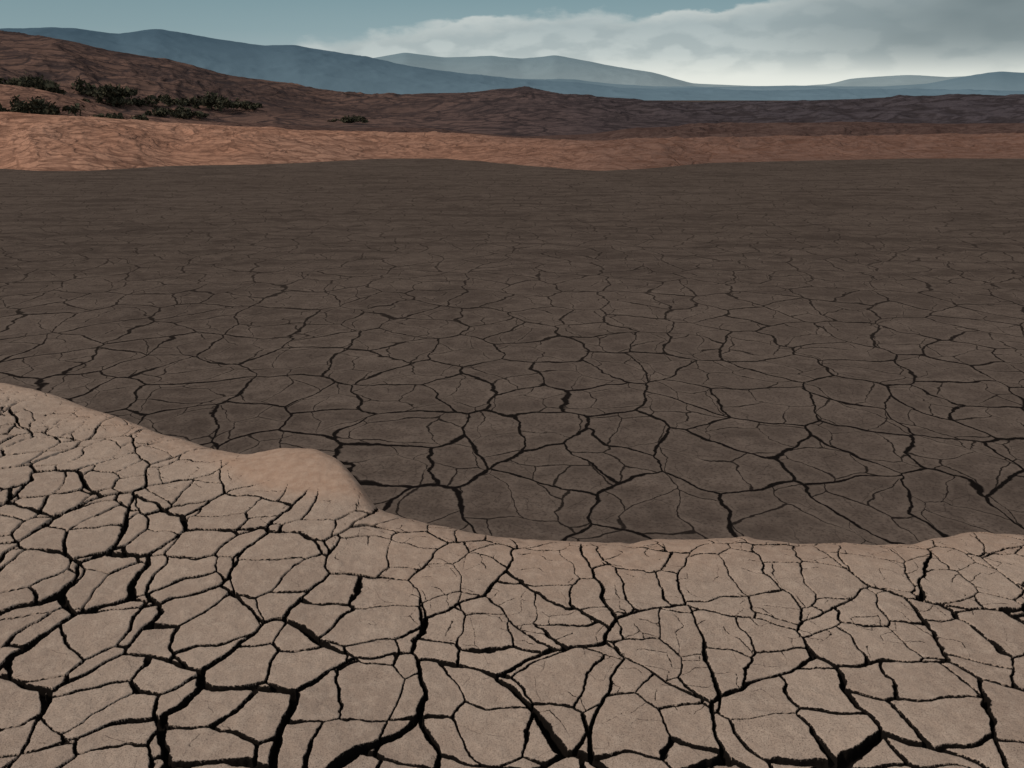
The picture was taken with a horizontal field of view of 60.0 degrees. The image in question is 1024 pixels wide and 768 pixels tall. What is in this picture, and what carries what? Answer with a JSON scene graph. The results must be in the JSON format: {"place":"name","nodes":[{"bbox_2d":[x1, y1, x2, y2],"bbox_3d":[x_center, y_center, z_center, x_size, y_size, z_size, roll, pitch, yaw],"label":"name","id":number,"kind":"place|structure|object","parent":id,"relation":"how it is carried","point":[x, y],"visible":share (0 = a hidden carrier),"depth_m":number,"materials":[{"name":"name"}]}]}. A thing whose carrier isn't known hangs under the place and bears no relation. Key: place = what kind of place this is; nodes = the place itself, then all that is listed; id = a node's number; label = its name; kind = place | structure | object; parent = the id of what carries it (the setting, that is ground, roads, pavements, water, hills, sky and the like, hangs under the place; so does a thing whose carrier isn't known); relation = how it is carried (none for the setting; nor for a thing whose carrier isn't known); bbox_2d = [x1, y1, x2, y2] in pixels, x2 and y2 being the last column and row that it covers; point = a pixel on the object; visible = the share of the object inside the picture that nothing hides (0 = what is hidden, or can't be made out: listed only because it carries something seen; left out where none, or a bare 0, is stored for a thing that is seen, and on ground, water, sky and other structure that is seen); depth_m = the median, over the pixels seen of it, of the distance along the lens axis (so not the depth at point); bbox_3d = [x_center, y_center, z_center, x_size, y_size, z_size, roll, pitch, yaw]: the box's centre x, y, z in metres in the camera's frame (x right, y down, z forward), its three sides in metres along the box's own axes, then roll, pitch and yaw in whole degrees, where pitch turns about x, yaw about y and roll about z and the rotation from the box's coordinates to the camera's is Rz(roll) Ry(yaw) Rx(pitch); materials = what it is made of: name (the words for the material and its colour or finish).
{"place":"outdoors","nodes":[
{"label":"outdoors","id":0,"kind":"place"},
{"bbox_2d":[0,138,1023,544],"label":"lakebed","id":1,"kind":"structure","parent":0,"point":[814,352],"depth_m":18.35,"materials":[{"name":"soil"}]},
{"bbox_2d":[0,383,1023,767],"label":"cracked ground","id":2,"kind":"structure","parent":0,"point":[166,601],"depth_m":4.19,"materials":[{"name":"soil"}]},
{"bbox_2d":[0,30,1023,135],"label":"hill","id":3,"kind":"structure","parent":0,"point":[517,111],"depth_m":141.79,"materials":[{"name":"brown soil"}]},
{"bbox_2d":[0,76,51,84],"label":"shrub","id":4,"kind":"object","parent":3,"relation":"on","point":[9,80],"visible":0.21,"depth_m":120.77,"materials":[{"name":"green plant"}]},
{"bbox_2d":[6,72,76,90],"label":"shrub","id":5,"kind":"object","parent":3,"relation":"on","point":[40,83],"visible":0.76,"depth_m":119.32,"materials":[{"name":"green plant"}]},
{"bbox_2d":[48,76,137,99],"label":"shrub","id":6,"kind":"object","parent":3,"relation":"on","point":[105,91],"visible":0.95,"depth_m":122.44,"materials":[{"name":"green plant"}]},
{"bbox_2d":[81,94,136,106],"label":"shrub","id":7,"kind":"object","parent":3,"relation":"on","point":[117,100],"visible":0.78,"depth_m":121.53,"materials":[{"name":"green plant"}]},
{"bbox_2d":[133,94,188,106],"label":"shrub","id":8,"kind":"object","parent":3,"relation":"on","point":[167,99],"visible":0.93,"depth_m":126.28,"materials":[{"name":"green plant"}]},
{"bbox_2d":[142,105,208,119],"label":"shrub","id":9,"kind":"object","parent":3,"relation":"on","point":[179,111],"visible":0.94,"depth_m":120.30,"materials":[{"name":"green plant"}]},
{"bbox_2d":[182,91,247,110],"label":"shrub","id":10,"kind":"object","parent":3,"relation":"on","point":[212,100],"visible":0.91,"depth_m":129.97,"materials":[{"name":"green plant"}]},
{"bbox_2d":[235,97,261,109],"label":"shrub","id":11,"kind":"object","parent":3,"relation":"on","point":[251,105],"visible":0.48,"depth_m":135.62,"materials":[{"name":"green plant"}]},
{"bbox_2d":[328,115,367,122],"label":"shrub","id":12,"kind":"object","parent":3,"relation":"on","point":[353,118],"visible":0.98,"depth_m":131.00,"materials":[{"name":"green plant"}]},
{"bbox_2d":[0,112,1023,170],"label":"sand bank","id":13,"kind":"structure","parent":0,"point":[37,142],"depth_m":69.47,"materials":[{"name":"brown sand"}]},
{"bbox_2d":[0,27,1023,100],"bbox_3d":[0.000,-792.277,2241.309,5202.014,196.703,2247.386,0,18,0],"label":"mountain","id":14,"kind":"structure","parent":0,"point":[319,68],"depth_m":2063.29,"materials":[{"name":"blue stone"}]},
{"bbox_2d":[0,84,1023,140],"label":"hill","id":15,"kind":"structure","parent":0,"point":[689,130],"depth_m":96.35,"materials":[{"name":"soil"}]},
{"bbox_2d":[0,95,49,113],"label":"shrub","id":16,"kind":"object","parent":15,"relation":"on","point":[26,108],"visible":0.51,"depth_m":81.98,"materials":[{"name":"green plant"}]},
{"bbox_2d":[0,96,85,115],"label":"shrub","id":17,"kind":"object","parent":15,"relation":"on","point":[39,106],"visible":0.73,"depth_m":83.25,"materials":[{"name":"green plant"}]},
{"bbox_2d":[89,112,148,120],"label":"shrub","id":18,"kind":"object","parent":15,"relation":"on","point":[120,116],"visible":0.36,"depth_m":89.94,"materials":[{"name":"green plant"}]},
{"bbox_2d":[0,0,1023,85],"label":"sky","id":19,"kind":"structure","parent":0,"point":[720,42],"materials":[{"name":"grey"}]},
{"bbox_2d":[375,53,963,86],"bbox_3d":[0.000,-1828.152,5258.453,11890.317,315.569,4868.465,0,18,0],"label":"mountain","id":20,"kind":"structure","parent":0,"point":[553,67],"depth_m":5272.83,"materials":[{"name":"stone"}]},
{"bbox_2d":[645,100,775,101],"bbox_3d":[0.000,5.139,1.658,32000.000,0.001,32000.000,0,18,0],"label":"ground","id":21,"kind":"structure","parent":0,"point":[706,100],"depth_m":1931.92,"materials":[{"name":"soil"}]},
{"bbox_2d":[509,72,1023,90],"bbox_3d":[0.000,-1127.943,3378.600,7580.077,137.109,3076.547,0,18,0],"label":"mountain","id":22,"kind":"structure","parent":0,"point":[1006,81],"depth_m":3280.66,"materials":[{"name":"stone"}]}
]}

